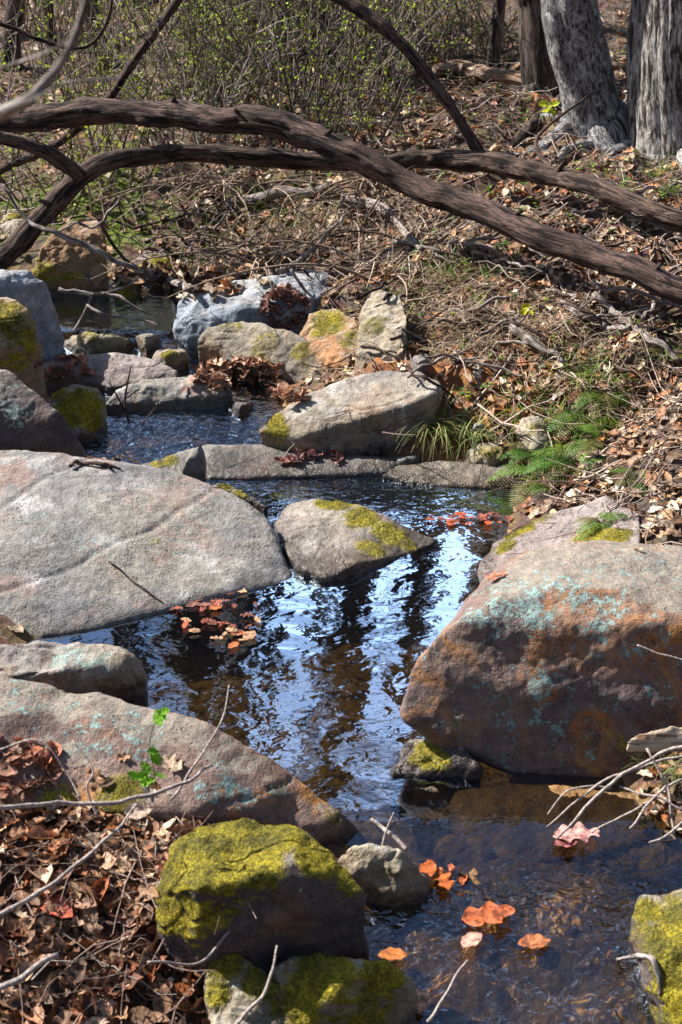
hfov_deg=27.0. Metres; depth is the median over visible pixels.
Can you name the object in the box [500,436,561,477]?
fern
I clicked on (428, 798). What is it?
rock
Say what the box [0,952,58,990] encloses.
fallen stick
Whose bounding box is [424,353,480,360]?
fallen stick
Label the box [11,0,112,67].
shrub
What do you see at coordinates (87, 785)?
fallen stick
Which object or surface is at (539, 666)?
boulder
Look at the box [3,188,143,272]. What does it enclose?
fallen stick
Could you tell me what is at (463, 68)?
fallen log
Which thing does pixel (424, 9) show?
shrub
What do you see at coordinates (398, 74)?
shrub
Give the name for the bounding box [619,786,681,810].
fallen stick
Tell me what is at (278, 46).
shrub
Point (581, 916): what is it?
stone
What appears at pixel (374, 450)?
stone
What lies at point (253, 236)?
fallen stick
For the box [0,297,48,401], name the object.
boulder
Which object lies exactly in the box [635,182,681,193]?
fallen stick
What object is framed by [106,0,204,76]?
shrub
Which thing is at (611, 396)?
fern
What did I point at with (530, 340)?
fallen stick
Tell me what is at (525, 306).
seedling
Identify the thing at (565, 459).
fern
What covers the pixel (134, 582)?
fallen stick
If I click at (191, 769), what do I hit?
fallen stick
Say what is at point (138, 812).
fallen leaf
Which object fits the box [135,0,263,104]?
shrub
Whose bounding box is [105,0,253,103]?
shrub
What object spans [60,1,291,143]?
shrub
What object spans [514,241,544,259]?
fallen stick
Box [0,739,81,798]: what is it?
fallen stick
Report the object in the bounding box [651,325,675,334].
fallen stick
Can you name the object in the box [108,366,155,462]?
fallen stick
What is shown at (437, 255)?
fallen stick
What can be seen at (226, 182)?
shrub
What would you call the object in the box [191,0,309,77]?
shrub
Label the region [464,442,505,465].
stone
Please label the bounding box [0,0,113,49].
vine
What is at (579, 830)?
fallen leaf
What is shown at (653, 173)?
grass tuft
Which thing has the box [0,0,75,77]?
shrub
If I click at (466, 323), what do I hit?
fallen stick
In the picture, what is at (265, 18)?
shrub
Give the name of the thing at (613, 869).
stone
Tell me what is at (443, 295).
fallen stick
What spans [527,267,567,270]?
fallen stick
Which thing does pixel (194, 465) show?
flat rock
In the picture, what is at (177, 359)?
stone
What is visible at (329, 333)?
boulder
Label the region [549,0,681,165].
tree
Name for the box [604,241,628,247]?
fallen stick
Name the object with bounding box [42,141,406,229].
shrub
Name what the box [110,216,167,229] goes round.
fallen stick
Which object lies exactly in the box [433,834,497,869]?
stone
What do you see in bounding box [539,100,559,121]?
seedling
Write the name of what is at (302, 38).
shrub
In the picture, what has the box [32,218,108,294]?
boulder
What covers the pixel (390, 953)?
fallen leaf
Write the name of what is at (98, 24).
tree
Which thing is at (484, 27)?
shrub
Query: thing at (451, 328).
fallen stick
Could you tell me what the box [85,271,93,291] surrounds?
fallen stick
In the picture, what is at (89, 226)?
fallen stick
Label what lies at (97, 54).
shrub
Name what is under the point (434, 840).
stone
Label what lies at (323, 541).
boulder
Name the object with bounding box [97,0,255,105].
shrub
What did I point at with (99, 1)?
shrub
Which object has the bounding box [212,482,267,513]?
flat rock
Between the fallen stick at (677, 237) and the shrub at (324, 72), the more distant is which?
the shrub at (324, 72)
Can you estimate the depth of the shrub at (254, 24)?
7.40 m
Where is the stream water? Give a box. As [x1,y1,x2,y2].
[7,270,678,1007]
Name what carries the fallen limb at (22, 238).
on the ground at (320, 724)
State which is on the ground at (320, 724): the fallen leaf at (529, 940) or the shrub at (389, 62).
the shrub at (389, 62)
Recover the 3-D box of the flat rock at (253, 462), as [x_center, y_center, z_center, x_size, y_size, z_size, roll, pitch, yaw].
[-0.202,-0.091,4.077,0.738,0.179,0.190,0,25,0]
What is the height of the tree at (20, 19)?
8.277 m
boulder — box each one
[0,269,63,363]
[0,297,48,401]
[0,369,86,457]
[0,640,148,707]
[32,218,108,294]
[155,817,369,981]
[172,270,329,355]
[198,321,321,396]
[258,371,442,455]
[274,499,434,627]
[299,308,357,374]
[355,289,407,369]
[400,540,681,789]
[627,889,681,1023]
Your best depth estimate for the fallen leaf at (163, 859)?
2.37 m
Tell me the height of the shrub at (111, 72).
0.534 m
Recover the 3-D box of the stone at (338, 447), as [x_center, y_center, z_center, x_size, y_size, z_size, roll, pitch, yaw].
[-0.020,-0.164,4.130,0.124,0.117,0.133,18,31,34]
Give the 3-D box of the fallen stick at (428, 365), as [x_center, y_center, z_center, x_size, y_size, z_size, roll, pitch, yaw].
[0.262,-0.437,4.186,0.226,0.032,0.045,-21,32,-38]
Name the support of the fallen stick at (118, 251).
on the boulder at (59, 262)
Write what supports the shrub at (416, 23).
on the ground at (320, 724)
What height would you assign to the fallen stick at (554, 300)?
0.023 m
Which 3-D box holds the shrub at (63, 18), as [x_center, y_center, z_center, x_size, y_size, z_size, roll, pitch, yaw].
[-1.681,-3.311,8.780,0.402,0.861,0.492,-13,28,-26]
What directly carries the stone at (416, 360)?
on the ground at (320, 724)
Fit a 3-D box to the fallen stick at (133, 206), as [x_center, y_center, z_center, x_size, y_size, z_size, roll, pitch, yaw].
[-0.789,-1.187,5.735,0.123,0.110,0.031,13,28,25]
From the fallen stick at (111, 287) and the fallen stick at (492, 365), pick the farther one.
the fallen stick at (111, 287)
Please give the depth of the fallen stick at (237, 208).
5.66 m
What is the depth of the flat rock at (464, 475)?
3.96 m
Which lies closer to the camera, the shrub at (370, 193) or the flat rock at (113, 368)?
the flat rock at (113, 368)
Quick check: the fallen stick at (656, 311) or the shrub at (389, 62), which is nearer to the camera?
the fallen stick at (656, 311)
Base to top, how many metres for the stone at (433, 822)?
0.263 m
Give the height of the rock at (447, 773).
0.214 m
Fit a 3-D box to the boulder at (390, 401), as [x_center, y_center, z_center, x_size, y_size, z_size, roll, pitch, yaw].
[0.023,-0.262,4.136,0.537,0.236,0.223,-6,26,-12]
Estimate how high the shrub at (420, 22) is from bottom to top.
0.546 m
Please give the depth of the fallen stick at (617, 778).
2.49 m
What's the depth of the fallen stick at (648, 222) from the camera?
4.66 m
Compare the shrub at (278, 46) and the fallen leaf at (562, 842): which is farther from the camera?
the shrub at (278, 46)
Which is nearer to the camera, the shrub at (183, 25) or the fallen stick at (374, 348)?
the fallen stick at (374, 348)
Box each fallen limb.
[0,0,182,174]
[0,0,681,269]
[0,96,681,304]
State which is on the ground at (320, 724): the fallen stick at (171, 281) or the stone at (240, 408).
the fallen stick at (171, 281)
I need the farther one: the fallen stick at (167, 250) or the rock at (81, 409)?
the fallen stick at (167, 250)
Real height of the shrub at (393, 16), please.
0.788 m
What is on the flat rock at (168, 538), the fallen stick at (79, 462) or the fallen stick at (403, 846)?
the fallen stick at (79, 462)
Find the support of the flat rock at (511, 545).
on the ground at (320, 724)
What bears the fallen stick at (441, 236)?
on the ground at (320, 724)
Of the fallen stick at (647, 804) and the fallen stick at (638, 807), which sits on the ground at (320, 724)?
the fallen stick at (647, 804)
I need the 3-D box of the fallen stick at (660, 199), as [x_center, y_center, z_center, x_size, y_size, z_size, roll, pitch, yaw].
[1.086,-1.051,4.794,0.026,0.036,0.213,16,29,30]
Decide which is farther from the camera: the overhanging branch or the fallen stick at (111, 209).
the fallen stick at (111, 209)
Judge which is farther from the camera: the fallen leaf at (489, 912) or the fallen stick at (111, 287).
the fallen stick at (111, 287)
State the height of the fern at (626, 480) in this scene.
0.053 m
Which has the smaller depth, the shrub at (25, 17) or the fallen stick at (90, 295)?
the fallen stick at (90, 295)
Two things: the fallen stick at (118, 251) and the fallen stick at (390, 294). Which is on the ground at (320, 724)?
the fallen stick at (390, 294)
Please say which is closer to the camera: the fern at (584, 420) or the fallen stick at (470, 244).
the fern at (584, 420)
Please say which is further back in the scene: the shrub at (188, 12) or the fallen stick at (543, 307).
the shrub at (188, 12)
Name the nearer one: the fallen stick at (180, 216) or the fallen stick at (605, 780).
the fallen stick at (605, 780)
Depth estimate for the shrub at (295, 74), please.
6.51 m
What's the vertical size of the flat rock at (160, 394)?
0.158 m
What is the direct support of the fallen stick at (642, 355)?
on the ground at (320, 724)
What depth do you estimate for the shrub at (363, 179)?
5.38 m
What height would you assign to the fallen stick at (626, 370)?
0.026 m
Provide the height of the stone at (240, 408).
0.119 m
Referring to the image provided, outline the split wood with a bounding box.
[626,726,681,752]
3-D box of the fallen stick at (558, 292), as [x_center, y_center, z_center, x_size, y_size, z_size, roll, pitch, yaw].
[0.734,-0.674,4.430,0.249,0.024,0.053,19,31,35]
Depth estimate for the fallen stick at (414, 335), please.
4.33 m
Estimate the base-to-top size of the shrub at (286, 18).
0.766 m
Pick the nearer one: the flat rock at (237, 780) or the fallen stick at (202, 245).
the flat rock at (237, 780)
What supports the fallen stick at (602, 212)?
on the ground at (320, 724)
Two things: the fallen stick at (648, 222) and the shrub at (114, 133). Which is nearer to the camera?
the fallen stick at (648, 222)
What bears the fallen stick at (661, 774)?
on the fallen stick at (617, 778)
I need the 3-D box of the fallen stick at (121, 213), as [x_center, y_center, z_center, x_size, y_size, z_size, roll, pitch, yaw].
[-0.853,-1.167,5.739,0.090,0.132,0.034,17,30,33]
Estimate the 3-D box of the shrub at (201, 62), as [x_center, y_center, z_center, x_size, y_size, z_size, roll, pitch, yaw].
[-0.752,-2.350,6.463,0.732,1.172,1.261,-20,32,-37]
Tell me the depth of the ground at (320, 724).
3.55 m
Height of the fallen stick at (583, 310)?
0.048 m
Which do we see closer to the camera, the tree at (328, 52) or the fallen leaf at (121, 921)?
the fallen leaf at (121, 921)
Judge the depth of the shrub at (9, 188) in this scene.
5.95 m
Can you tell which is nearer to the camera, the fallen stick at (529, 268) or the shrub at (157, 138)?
the fallen stick at (529, 268)
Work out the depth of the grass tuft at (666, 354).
4.08 m
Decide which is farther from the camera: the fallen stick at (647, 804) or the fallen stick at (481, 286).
the fallen stick at (481, 286)
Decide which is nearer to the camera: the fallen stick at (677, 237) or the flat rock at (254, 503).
the flat rock at (254, 503)
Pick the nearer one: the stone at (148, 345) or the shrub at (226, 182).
the stone at (148, 345)
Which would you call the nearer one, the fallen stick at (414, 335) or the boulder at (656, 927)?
the boulder at (656, 927)
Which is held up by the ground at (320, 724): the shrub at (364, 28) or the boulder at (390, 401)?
the shrub at (364, 28)
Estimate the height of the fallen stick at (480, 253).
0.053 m
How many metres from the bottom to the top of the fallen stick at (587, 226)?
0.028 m
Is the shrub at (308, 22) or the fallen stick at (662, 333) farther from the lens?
the shrub at (308, 22)
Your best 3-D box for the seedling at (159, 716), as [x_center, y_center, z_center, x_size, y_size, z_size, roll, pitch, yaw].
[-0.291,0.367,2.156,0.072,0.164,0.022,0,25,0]
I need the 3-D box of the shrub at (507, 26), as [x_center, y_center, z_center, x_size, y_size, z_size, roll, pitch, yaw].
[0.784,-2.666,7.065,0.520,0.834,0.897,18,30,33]
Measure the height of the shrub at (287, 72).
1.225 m
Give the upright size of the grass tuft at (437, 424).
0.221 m
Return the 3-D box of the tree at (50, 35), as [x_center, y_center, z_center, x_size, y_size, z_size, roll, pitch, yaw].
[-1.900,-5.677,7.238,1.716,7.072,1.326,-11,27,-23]
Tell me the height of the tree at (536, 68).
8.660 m
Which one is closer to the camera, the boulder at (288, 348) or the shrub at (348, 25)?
the boulder at (288, 348)
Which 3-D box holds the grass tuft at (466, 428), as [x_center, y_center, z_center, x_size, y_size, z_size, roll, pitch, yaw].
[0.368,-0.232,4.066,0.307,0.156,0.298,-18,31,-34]
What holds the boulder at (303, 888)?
on the ground at (320, 724)
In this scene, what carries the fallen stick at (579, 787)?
on the fallen stick at (605, 780)
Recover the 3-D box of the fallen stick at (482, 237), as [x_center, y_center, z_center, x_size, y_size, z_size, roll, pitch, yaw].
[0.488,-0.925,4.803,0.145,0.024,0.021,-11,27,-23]
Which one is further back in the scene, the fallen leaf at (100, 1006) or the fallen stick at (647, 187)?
the fallen stick at (647, 187)
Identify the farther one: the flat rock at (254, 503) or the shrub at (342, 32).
the shrub at (342, 32)
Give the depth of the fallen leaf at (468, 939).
2.37 m
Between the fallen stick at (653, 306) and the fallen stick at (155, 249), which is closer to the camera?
the fallen stick at (653, 306)
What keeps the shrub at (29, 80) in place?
on the ground at (320, 724)
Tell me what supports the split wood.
on the ground at (320, 724)
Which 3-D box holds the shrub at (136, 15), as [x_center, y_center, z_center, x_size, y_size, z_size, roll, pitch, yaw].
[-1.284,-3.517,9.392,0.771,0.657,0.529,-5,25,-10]
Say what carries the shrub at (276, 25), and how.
on the ground at (320, 724)
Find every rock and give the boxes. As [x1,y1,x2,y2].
[0,450,296,653]
[0,674,367,844]
[43,352,177,402]
[47,384,108,455]
[106,375,233,432]
[141,444,396,503]
[182,444,206,482]
[203,953,284,1023]
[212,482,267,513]
[272,951,417,1023]
[338,843,430,938]
[382,461,530,514]
[390,738,482,816]
[395,931,640,1023]
[411,786,439,835]
[417,855,638,960]
[446,783,653,863]
[477,496,640,582]
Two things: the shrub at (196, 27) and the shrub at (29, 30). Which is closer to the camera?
the shrub at (196, 27)
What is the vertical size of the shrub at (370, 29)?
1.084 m
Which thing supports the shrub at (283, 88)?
on the ground at (320, 724)
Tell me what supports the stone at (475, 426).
on the ground at (320, 724)
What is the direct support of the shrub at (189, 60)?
on the ground at (320, 724)
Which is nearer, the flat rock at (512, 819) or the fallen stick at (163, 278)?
the flat rock at (512, 819)
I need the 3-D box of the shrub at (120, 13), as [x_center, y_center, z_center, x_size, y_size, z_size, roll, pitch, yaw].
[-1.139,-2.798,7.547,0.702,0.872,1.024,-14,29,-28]
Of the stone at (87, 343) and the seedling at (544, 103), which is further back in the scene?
the seedling at (544, 103)
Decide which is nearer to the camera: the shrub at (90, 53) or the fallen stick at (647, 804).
the fallen stick at (647, 804)
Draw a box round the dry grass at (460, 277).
[179,167,681,461]
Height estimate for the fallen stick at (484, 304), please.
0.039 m
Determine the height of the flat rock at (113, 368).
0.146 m
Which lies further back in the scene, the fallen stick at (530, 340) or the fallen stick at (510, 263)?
the fallen stick at (510, 263)
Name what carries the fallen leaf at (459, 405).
on the ground at (320, 724)
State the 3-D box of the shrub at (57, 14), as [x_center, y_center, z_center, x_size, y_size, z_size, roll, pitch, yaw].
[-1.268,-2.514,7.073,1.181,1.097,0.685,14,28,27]
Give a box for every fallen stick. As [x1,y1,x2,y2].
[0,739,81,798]
[0,764,211,809]
[0,803,137,916]
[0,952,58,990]
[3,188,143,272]
[58,277,149,333]
[69,459,120,469]
[72,740,98,816]
[78,220,104,228]
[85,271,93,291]
[86,304,157,325]
[96,217,140,268]
[96,273,121,289]
[102,195,121,223]
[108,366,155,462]
[108,438,140,468]
[108,561,161,602]
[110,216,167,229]
[118,206,125,221]
[131,203,139,216]
[140,266,162,280]
[144,242,176,251]
[147,931,230,965]
[150,272,192,291]
[154,272,198,286]
[161,246,192,256]
[162,210,196,221]
[170,685,229,799]
[181,238,204,248]
[196,235,205,250]
[197,208,232,214]
[200,212,227,231]
[206,194,224,202]
[221,196,264,217]
[233,227,245,239]
[235,945,277,1023]
[246,231,257,241]
[247,187,270,203]
[275,213,345,273]
[290,268,330,308]
[313,218,358,232]
[321,119,409,128]
[328,223,374,237]
[360,345,396,353]
[362,276,401,295]
[365,812,394,897]
[370,818,408,851]
[382,287,454,300]
[390,238,460,257]
[390,307,447,340]
[401,327,464,353]
[401,364,454,397]
[407,352,460,378]
[414,247,455,264]
[419,227,472,240]
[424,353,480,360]
[426,960,467,1022]
[433,281,459,307]
[437,318,506,325]
[439,316,501,331]
[441,307,498,312]
[445,329,508,346]
[448,240,499,251]
[465,360,523,376]
[466,235,502,241]
[468,284,498,291]
[470,232,499,257]
[472,250,494,266]
[476,296,513,310]
[479,309,520,335]
[491,257,543,272]
[495,340,528,344]
[500,314,529,326]
[502,314,557,345]
[508,323,565,363]
[511,99,560,147]
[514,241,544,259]
[524,299,555,314]
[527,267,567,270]
[540,299,599,305]
[544,288,615,303]
[547,755,681,826]
[547,785,610,814]
[556,301,610,325]
[556,745,681,838]
[559,299,631,332]
[571,205,607,214]
[577,222,609,234]
[583,314,618,319]
[587,207,611,217]
[591,291,680,363]
[591,778,681,832]
[595,284,681,308]
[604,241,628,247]
[610,304,639,325]
[611,307,658,320]
[613,365,640,378]
[613,953,661,995]
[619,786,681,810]
[627,213,671,232]
[629,785,666,828]
[631,321,678,339]
[633,350,657,361]
[634,310,663,335]
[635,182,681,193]
[637,644,681,660]
[641,299,666,320]
[641,352,664,358]
[646,748,674,833]
[648,303,674,313]
[649,821,681,842]
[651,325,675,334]
[656,196,670,201]
[663,349,681,353]
[667,263,681,271]
[674,235,681,240]
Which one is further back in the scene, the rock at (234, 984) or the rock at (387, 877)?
the rock at (387, 877)
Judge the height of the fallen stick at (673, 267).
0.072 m
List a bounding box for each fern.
[487,446,556,506]
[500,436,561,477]
[515,420,585,458]
[523,447,606,482]
[523,468,569,494]
[547,400,618,441]
[563,423,609,461]
[573,511,627,539]
[574,390,637,419]
[607,468,652,500]
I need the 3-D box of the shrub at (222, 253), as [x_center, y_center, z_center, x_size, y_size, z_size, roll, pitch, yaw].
[-0.406,-1.076,5.461,0.911,0.239,1.289,7,26,14]
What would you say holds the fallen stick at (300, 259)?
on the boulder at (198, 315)
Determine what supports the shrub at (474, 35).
on the ground at (320, 724)
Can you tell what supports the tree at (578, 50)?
on the ground at (320, 724)
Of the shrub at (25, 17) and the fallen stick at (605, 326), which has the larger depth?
the shrub at (25, 17)
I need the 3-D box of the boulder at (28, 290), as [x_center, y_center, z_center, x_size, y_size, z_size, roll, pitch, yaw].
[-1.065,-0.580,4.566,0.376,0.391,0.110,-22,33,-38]
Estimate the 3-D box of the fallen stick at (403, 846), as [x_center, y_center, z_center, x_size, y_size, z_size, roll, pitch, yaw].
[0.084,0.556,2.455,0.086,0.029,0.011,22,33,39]
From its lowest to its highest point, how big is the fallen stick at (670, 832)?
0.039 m
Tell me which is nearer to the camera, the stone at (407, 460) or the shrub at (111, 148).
the stone at (407, 460)
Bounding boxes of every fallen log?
[226,180,333,208]
[432,59,520,85]
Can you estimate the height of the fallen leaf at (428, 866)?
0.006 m
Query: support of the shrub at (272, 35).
on the ground at (320, 724)
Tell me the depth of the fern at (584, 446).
3.88 m
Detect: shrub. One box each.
[0,0,37,36]
[0,0,74,135]
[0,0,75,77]
[0,0,144,101]
[0,0,196,193]
[0,45,113,214]
[3,1,55,31]
[6,25,153,185]
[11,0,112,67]
[17,0,117,100]
[34,0,140,226]
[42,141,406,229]
[54,0,78,43]
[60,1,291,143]
[61,0,141,66]
[62,0,163,133]
[66,64,161,196]
[69,26,171,125]
[72,0,299,144]
[72,196,340,279]
[74,0,131,52]
[90,0,194,67]
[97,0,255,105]
[100,0,186,51]
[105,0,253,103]
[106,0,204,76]
[115,0,211,188]
[116,0,157,30]
[117,0,258,140]
[118,0,185,39]
[129,0,267,107]
[135,0,245,102]
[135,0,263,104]
[139,0,315,146]
[140,0,282,91]
[140,190,490,313]
[143,0,401,151]
[151,162,353,232]
[156,1,286,143]
[173,0,242,73]
[177,201,381,293]
[182,2,294,144]
[186,0,335,102]
[190,0,327,135]
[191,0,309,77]
[199,0,311,87]
[202,0,374,115]
[203,0,289,75]
[209,0,290,63]
[210,0,447,151]
[227,0,303,68]
[238,1,347,65]
[240,0,324,74]
[243,0,321,82]
[248,0,313,87]
[248,0,329,59]
[253,0,336,67]
[254,0,377,92]
[254,1,328,62]
[255,0,374,107]
[255,0,406,121]
[267,2,324,53]
[275,1,339,43]
[278,183,505,280]
[279,0,397,88]
[279,137,497,227]
[289,173,455,243]
[291,0,387,147]
[297,0,402,67]
[303,0,469,149]
[304,0,444,106]
[316,0,423,71]
[317,0,436,115]
[330,0,392,49]
[338,0,422,91]
[341,0,420,55]
[343,0,409,53]
[366,0,440,52]
[366,0,452,53]
[378,0,421,54]
[378,0,435,44]
[379,0,476,62]
[398,0,493,52]
[419,0,464,62]
[427,0,485,59]
[430,0,514,47]
[438,0,512,60]
[461,0,517,55]
[461,0,518,61]
[476,0,518,61]
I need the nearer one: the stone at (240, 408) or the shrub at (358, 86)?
the stone at (240, 408)
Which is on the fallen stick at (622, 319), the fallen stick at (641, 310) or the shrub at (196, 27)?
the fallen stick at (641, 310)
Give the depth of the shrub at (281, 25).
7.21 m
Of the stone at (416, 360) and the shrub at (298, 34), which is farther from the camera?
the shrub at (298, 34)
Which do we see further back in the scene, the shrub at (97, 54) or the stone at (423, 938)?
the shrub at (97, 54)
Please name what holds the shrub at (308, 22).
on the ground at (320, 724)
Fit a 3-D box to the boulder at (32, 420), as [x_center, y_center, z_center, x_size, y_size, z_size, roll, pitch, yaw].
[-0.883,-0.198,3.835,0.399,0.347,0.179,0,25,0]
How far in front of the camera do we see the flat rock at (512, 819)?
2.62 m
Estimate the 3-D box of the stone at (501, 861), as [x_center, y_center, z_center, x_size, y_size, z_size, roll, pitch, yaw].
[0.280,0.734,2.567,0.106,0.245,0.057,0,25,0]
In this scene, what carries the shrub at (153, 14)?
on the ground at (320, 724)
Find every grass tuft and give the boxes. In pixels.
[378,383,486,469]
[413,389,517,467]
[557,342,644,387]
[610,749,681,808]
[628,150,680,179]
[636,318,681,364]
[652,177,681,196]
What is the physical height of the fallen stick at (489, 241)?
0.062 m
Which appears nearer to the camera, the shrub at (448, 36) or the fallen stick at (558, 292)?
the fallen stick at (558, 292)
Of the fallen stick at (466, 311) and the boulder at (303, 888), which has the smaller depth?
the boulder at (303, 888)
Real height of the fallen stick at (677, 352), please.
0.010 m
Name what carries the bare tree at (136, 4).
on the ground at (320, 724)
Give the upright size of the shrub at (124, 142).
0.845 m
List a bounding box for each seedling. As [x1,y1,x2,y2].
[127,707,169,797]
[515,303,540,323]
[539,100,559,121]
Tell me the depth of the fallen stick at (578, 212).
4.77 m
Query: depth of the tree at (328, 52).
7.29 m
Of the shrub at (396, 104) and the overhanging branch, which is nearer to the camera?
the overhanging branch
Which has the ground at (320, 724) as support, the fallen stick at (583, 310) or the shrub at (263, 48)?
the shrub at (263, 48)
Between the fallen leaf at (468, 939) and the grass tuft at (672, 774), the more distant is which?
the grass tuft at (672, 774)
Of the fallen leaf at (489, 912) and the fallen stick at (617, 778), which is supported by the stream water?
the fallen leaf at (489, 912)
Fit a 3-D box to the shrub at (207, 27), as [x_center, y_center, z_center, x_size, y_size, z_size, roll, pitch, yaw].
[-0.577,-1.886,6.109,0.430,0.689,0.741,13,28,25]
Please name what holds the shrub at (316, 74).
on the ground at (320, 724)
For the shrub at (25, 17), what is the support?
on the ground at (320, 724)
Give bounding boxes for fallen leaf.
[39,893,72,917]
[79,997,117,1023]
[109,897,154,926]
[124,801,152,818]
[128,843,169,877]
[378,947,408,960]
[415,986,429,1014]
[419,859,435,875]
[431,867,453,889]
[453,401,472,408]
[461,901,514,926]
[461,930,481,947]
[486,571,506,579]
[518,933,550,948]
[553,822,598,842]
[555,838,578,847]
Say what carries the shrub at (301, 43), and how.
on the ground at (320, 724)
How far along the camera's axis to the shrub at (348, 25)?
7.13 m
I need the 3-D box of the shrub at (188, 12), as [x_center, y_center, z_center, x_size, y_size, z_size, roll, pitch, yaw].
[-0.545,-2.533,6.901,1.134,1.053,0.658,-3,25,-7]
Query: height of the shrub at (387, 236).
0.194 m
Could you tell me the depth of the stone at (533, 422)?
4.00 m
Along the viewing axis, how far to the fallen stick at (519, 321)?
4.32 m
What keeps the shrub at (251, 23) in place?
on the ground at (320, 724)
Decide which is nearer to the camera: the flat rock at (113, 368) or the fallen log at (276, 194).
the flat rock at (113, 368)
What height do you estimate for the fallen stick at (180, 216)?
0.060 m
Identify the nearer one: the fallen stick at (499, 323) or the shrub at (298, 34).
the fallen stick at (499, 323)
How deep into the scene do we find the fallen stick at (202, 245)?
5.49 m
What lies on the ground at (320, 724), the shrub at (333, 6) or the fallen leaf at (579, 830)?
the shrub at (333, 6)
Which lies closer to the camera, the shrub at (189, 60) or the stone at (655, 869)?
the stone at (655, 869)
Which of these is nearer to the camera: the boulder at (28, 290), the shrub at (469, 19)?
the boulder at (28, 290)
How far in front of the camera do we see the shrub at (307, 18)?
7.39 m
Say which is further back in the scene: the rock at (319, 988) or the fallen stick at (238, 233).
the fallen stick at (238, 233)
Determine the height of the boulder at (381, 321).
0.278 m
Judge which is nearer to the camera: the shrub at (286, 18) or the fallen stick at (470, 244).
the fallen stick at (470, 244)
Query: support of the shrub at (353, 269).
on the ground at (320, 724)
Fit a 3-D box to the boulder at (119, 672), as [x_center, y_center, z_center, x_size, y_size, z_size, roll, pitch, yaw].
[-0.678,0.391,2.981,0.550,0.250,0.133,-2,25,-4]
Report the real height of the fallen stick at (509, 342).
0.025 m
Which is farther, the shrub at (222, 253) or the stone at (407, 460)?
the shrub at (222, 253)
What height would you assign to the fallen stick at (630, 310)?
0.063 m
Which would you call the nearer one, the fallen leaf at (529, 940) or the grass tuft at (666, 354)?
the fallen leaf at (529, 940)
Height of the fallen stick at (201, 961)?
0.041 m
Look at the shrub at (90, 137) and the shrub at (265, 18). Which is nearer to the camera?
the shrub at (90, 137)
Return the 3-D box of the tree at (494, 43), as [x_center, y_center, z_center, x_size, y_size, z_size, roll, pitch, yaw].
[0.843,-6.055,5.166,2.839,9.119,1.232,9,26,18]
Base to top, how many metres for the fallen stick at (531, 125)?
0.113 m
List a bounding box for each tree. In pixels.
[0,0,40,71]
[41,0,65,76]
[78,0,120,81]
[113,0,158,9]
[207,0,221,59]
[315,0,332,56]
[485,0,505,67]
[492,0,559,97]
[504,0,628,163]
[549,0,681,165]
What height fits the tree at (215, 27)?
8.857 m
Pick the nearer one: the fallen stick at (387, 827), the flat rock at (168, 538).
the fallen stick at (387, 827)
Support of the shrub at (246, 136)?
on the ground at (320, 724)
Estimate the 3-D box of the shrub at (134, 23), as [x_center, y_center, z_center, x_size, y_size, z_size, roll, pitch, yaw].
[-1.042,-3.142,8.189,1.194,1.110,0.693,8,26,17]
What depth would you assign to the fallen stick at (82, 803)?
2.05 m
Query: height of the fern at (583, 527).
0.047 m
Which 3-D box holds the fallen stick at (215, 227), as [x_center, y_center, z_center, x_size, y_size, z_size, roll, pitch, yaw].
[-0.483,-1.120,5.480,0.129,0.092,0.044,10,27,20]
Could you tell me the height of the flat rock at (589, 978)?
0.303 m
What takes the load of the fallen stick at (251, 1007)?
on the ground at (320, 724)
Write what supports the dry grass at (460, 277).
on the ground at (320, 724)
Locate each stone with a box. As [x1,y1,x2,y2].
[0,211,27,236]
[63,331,134,355]
[112,278,143,299]
[132,249,175,284]
[134,333,162,357]
[152,349,189,374]
[228,399,258,440]
[328,444,345,456]
[366,444,382,456]
[386,455,421,465]
[402,922,461,952]
[408,354,431,373]
[416,808,454,856]
[426,834,450,860]
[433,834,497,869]
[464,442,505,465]
[469,423,485,444]
[490,857,513,866]
[514,415,552,460]
[542,900,618,945]
[583,857,631,888]
[616,842,681,895]
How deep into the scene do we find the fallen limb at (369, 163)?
4.81 m
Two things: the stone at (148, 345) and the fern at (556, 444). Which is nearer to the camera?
the fern at (556, 444)
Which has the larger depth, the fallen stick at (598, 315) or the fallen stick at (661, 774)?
the fallen stick at (598, 315)
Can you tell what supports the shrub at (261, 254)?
on the ground at (320, 724)
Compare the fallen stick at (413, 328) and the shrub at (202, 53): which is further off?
the shrub at (202, 53)
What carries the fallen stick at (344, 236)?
on the ground at (320, 724)
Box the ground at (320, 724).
[0,0,681,1023]
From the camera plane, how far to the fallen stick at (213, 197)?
5.68 m
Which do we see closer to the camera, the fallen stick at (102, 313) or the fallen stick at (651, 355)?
the fallen stick at (651, 355)
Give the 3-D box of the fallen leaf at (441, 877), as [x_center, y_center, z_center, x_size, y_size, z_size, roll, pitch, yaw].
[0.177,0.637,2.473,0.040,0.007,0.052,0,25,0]
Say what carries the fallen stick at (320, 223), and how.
on the ground at (320, 724)
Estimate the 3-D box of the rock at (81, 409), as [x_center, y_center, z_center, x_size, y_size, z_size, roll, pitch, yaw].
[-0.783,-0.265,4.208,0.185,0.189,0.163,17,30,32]
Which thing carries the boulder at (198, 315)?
on the ground at (320, 724)

